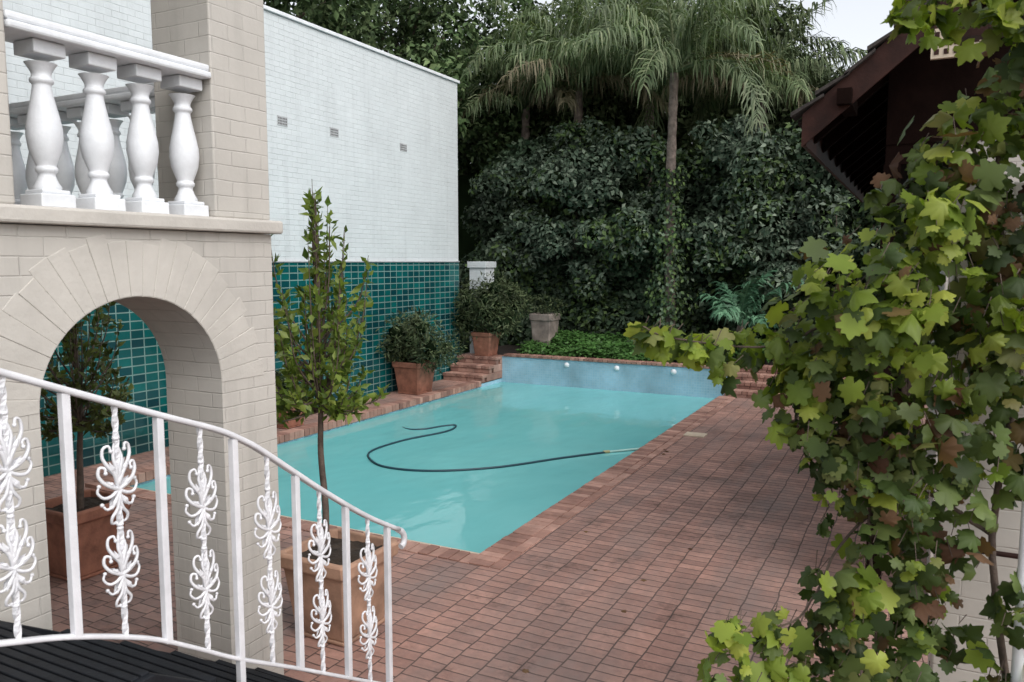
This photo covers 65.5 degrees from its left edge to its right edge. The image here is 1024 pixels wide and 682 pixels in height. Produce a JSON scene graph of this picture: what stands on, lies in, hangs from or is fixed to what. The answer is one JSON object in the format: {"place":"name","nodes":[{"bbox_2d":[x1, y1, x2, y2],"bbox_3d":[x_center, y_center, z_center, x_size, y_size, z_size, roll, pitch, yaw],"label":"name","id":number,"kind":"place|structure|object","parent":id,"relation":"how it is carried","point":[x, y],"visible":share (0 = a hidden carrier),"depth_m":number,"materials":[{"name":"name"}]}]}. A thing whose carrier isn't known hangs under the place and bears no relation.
{"place":"outdoors","nodes":[
{"label":"outdoors","id":0,"kind":"place"},
{"bbox_2d":[0,620,303,681],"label":"black staircase","id":1,"kind":"structure","parent":0,"point":[85,661],"depth_m":3.26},
{"bbox_2d":[0,368,406,681],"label":"wrought iron railing","id":2,"kind":"object","parent":1,"relation":"on","point":[9,445],"visible":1,"depth_m":3.31,"materials":[{"name":"white metal"}]},
{"bbox_2d":[44,379,927,681],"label":"brick paving","id":3,"kind":"structure","parent":0,"point":[732,505],"depth_m":6.73,"materials":[{"name":"brown brick"}]},
{"bbox_2d":[40,301,134,580],"bbox_3d":[-3.719,0.663,6.827,1.015,2.721,1.072,-4,7,-35],"label":"potted tree","id":4,"kind":"object","parent":3,"relation":"on","point":[96,529],"visible":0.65,"depth_m":6.80,"materials":[{"name":"green plant"}]},
{"bbox_2d":[0,224,283,674],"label":"arcade wall","id":5,"kind":"structure","parent":3,"relation":"on","point":[198,390],"depth_m":4.76,"materials":[{"name":"beige paint"}]},
{"bbox_2d":[0,234,263,418],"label":"arch voussoirs","id":6,"kind":"object","parent":5,"relation":"attached to","point":[141,258],"visible":0.98,"depth_m":3.94,"materials":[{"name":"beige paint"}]},
{"bbox_2d":[0,0,269,219],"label":"walls","id":7,"kind":"structure","parent":5,"relation":"on","point":[223,40],"depth_m":4.60,"materials":[{"name":"beige paint"}]},
{"bbox_2d":[0,203,282,233],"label":"balcony ledge","id":8,"kind":"object","parent":5,"relation":"on","point":[40,215],"visible":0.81,"depth_m":4.00,"materials":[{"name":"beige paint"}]},
{"bbox_2d":[10,38,208,215],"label":"balusters","id":9,"kind":"object","parent":8,"relation":"on","point":[49,174],"visible":0.77,"depth_m":4.17,"materials":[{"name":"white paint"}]},
{"bbox_2d":[3,9,210,117],"bbox_3d":[-2.904,-1.576,5.158,3.530,0.078,1.290,7,9,50],"label":"balustrade rail","id":10,"kind":"object","parent":9,"relation":"on","point":[18,26],"visible":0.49,"depth_m":3.99,"materials":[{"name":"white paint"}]},
{"bbox_2d":[275,368,314,428],"bbox_3d":[-3.719,0.908,13.085,1.161,0.990,0.956,3,6,27],"label":"potted bush","id":11,"kind":"object","parent":3,"relation":"on","point":[292,424],"visible":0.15,"depth_m":12.93,"materials":[{"name":"green plant"}]},
{"bbox_2d":[271,186,398,646],"bbox_3d":[-1.432,0.466,5.943,1.131,3.289,1.179,3,6,27],"label":"potted tree","id":12,"kind":"object","parent":3,"relation":"on","point":[339,356],"visible":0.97,"depth_m":5.75,"materials":[{"name":"green plant"}]},
{"bbox_2d":[85,353,734,569],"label":"swimming pool","id":13,"kind":"structure","parent":3,"relation":"in","point":[529,407],"depth_m":11.81,"materials":[{"name":"liquid"}]},
{"bbox_2d":[367,424,638,471],"bbox_3d":[-0.505,1.637,11.815,4.520,0.087,2.877,3,6,27],"label":"pool cleaner hose","id":14,"kind":"object","parent":13,"relation":"on","point":[470,469],"visible":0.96,"depth_m":11.31,"materials":[{"name":"rubber"}]},
{"bbox_2d":[375,306,466,394],"bbox_3d":[-1.942,0.172,16.407,1.999,1.795,1.643,3,6,27],"label":"potted bush","id":15,"kind":"object","parent":3,"relation":"on","point":[415,364],"visible":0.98,"depth_m":16.15,"materials":[{"name":"green plant"}]},
{"bbox_2d":[443,353,503,382],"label":"brick steps","id":16,"kind":"structure","parent":3,"relation":"on","point":[471,367],"depth_m":18.31,"materials":[{"name":"brown brick"}]},
{"bbox_2d":[450,269,535,355],"bbox_3d":[-0.549,-0.683,18.635,2.097,2.034,1.662,3,6,27],"label":"potted bush","id":17,"kind":"object","parent":16,"relation":"on","point":[485,308],"visible":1,"depth_m":18.37,"materials":[{"name":"green plant"}]},
{"bbox_2d":[522,407,742,672],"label":"fallen leaves","id":18,"kind":"object","parent":3,"relation":"on","point":[527,671],"visible":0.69,"depth_m":6.76,"materials":[{"name":"brown plant"}]},
{"bbox_2d":[725,365,845,397],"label":"brick steps","id":19,"kind":"structure","parent":3,"relation":"on","point":[748,387],"depth_m":16.15,"materials":[{"name":"brown brick"}]},
{"bbox_2d":[623,0,1023,681],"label":"grape vine","id":20,"kind":"object","parent":3,"relation":"on","point":[867,464],"visible":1,"depth_m":3.18,"materials":[{"name":"green plant"}]},
{"bbox_2d":[865,0,1023,578],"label":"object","id":21,"kind":"object","parent":3,"relation":"on","point":[922,86],"visible":0.12,"depth_m":6.05,"materials":[{"name":"brown wood"}]},
{"bbox_2d":[926,140,1023,595],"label":"walls","id":22,"kind":"structure","parent":3,"relation":"on","point":[1017,161],"depth_m":6.09,"materials":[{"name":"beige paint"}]},
{"bbox_2d":[790,0,982,202],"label":"roof","id":23,"kind":"structure","parent":22,"relation":"on","point":[842,123],"depth_m":6.35,"materials":[{"name":"brown wood"}]},
{"bbox_2d":[930,29,980,59],"bbox_3d":[3.084,-2.052,5.453,0.380,0.200,0.046,3,6,27],"label":"vent panel","id":24,"kind":"object","parent":23,"relation":"attached to","point":[941,53],"visible":0.16,"depth_m":5.49,"materials":[{"name":"beige plastic"}]},
{"bbox_2d":[927,181,1023,681],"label":"brick pillar","id":25,"kind":"structure","parent":3,"relation":"on","point":[974,592],"depth_m":3.68,"materials":[{"name":"beige brick"}]},
{"bbox_2d":[960,0,1023,681],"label":"pergola","id":26,"kind":"object","parent":3,"relation":"on","point":[1017,667],"visible":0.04,"depth_m":3.10,"materials":[{"name":"white paint"}]},
{"bbox_2d":[265,0,893,83],"label":"sky","id":27,"kind":"structure","parent":0,"point":[856,22],"materials":[{"name":"white"}]},
{"bbox_2d":[446,45,819,193],"bbox_3d":[4.593,-5.229,21.252,15.975,6.306,2.922,3,6,27],"label":"background foliage","id":28,"kind":"object","parent":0,"point":[600,111],"visible":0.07,"depth_m":21.45,"materials":[{"name":"green plant"}]},
{"bbox_2d":[463,344,929,395],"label":"planting bed ground","id":29,"kind":"structure","parent":0,"point":[504,349],"depth_m":19.19,"materials":[{"name":"soil"}]},
{"bbox_2d":[467,262,495,352],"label":"white gate pillar","id":30,"kind":"structure","parent":29,"relation":"on","point":[475,268],"depth_m":19.00,"materials":[{"name":"paint"}]},
{"bbox_2d":[448,0,623,335],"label":"queen palm","id":31,"kind":"object","parent":29,"relation":"on","point":[525,131],"visible":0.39,"depth_m":21.20,"materials":[{"name":"green plant"}]},
{"bbox_2d":[521,293,567,351],"bbox_3d":[0.775,-0.456,19.289,1.220,1.475,0.931,3,6,27],"label":"stone planter","id":32,"kind":"object","parent":29,"relation":"on","point":[544,326],"visible":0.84,"depth_m":19.11,"materials":[{"name":"stone"}]},
{"bbox_2d":[458,0,689,260],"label":"queen palm","id":33,"kind":"object","parent":29,"relation":"on","point":[524,30],"visible":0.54,"depth_m":19.38,"materials":[{"name":"green plant"}]},
{"bbox_2d":[520,0,761,283],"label":"queen palm","id":34,"kind":"object","parent":29,"relation":"on","point":[677,4],"visible":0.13,"depth_m":19.20,"materials":[{"name":"green plant"}]},
{"bbox_2d":[516,328,772,362],"bbox_3d":[3.032,0.185,18.060,6.004,0.724,1.712,3,6,27],"label":"groundcover","id":35,"kind":"object","parent":29,"relation":"on","point":[607,347],"visible":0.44,"depth_m":18.51,"materials":[{"name":"green plant"}]},
{"bbox_2d":[501,0,809,360],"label":"queen palm","id":36,"kind":"object","parent":29,"relation":"on","point":[659,57],"visible":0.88,"depth_m":17.81,"materials":[{"name":"green plant"}]},
{"bbox_2d":[459,122,930,361],"bbox_3d":[5.275,-2.053,18.747,15.813,6.253,2.411,3,6,27],"label":"ivy hedge","id":37,"kind":"object","parent":29,"relation":"on","point":[615,311],"visible":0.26,"depth_m":19.48,"materials":[{"name":"green plant"}]},
{"bbox_2d":[468,114,923,301],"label":"garden shrubs","id":38,"kind":"object","parent":29,"relation":"on","point":[593,178],"visible":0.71,"depth_m":18.48,"materials":[{"name":"green plant"}]},
{"bbox_2d":[696,268,804,357],"bbox_3d":[5.198,-0.540,17.274,2.202,2.083,2.836,0,6,3],"label":"palm","id":39,"kind":"object","parent":29,"relation":"on","point":[745,307],"visible":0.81,"depth_m":17.05,"materials":[{"name":"green plant"}]},
{"bbox_2d":[660,0,867,139],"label":"queen palm","id":40,"kind":"object","parent":29,"relation":"on","point":[819,62],"visible":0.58,"depth_m":18.66,"materials":[{"name":"green plant"}]},
{"label":"ground","id":41,"kind":"structure","parent":0,"visible":0},
{"bbox_2d":[2,0,457,262],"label":"painted brickwork","id":42,"kind":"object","parent":41,"relation":"on","point":[389,200],"visible":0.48,"depth_m":14.81,"materials":[{"name":"white brick"}]},
{"bbox_2d":[40,262,459,476],"bbox_3d":[-4.735,0.151,12.161,0.048,2.676,15.170,3,6,27],"label":"teal tile dado","id":43,"kind":"object","parent":42,"relation":"attached to","point":[402,287],"visible":0.22,"depth_m":13.94,"materials":[{"name":"teal tile"}]},
{"bbox_2d":[273,261,459,261],"bbox_3d":[-4.721,-1.198,12.025,0.055,0.025,15.180,3,6,27],"label":"dado capping","id":44,"kind":"object","parent":43,"relation":"on","point":[375,261],"visible":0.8,"depth_m":16.14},
{"bbox_2d":[277,115,406,151],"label":"air vents","id":45,"kind":"object","parent":42,"relation":"attached to","point":[283,121],"visible":1,"depth_m":14.56,"materials":[{"name":"grey metal"}]},
{"bbox_2d":[263,4,459,83],"bbox_3d":[-4.849,-5.307,11.709,0.360,0.065,15.270,3,6,27],"label":"wall capping","id":46,"kind":"object","parent":42,"relation":"on","point":[325,31],"depth_m":14.95,"materials":[{"name":"white paint"}]},
{"bbox_2d":[263,0,388,47],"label":"background tree","id":47,"kind":"object","parent":41,"relation":"on","point":[310,10],"visible":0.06,"depth_m":16.31,"materials":[{"name":"green plant"}]},
{"bbox_2d":[276,0,489,137],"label":"background tree","id":48,"kind":"object","parent":41,"relation":"on","point":[418,19],"visible":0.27,"depth_m":19.80,"materials":[{"name":"green plant"}]},
{"bbox_2d":[403,0,592,174],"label":"background tree","id":49,"kind":"object","parent":41,"relation":"on","point":[484,130],"visible":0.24,"depth_m":22.58,"materials":[{"name":"green plant"}]},
{"bbox_2d":[490,0,691,128],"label":"background tree","id":50,"kind":"object","parent":41,"relation":"on","point":[598,3],"visible":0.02,"depth_m":23.10,"materials":[{"name":"green plant"}]},
{"bbox_2d":[458,164,862,352],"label":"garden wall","id":51,"kind":"structure","parent":41,"relation":"on","point":[466,243],"depth_m":23.25,"materials":[{"name":"green plant"}]},
{"bbox_2d":[619,0,843,161],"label":"background tree","id":52,"kind":"object","parent":41,"relation":"on","point":[778,30],"visible":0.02,"depth_m":21.52,"materials":[{"name":"green plant"}]},
{"bbox_2d":[725,60,849,145],"bbox_3d":[7.388,-3.427,21.352,4.352,8.035,4.136,-1,6,-6],"label":"background tree","id":53,"kind":"object","parent":41,"relation":"on","point":[823,80],"visible":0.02,"depth_m":19.87,"materials":[{"name":"green plant"}]}
]}

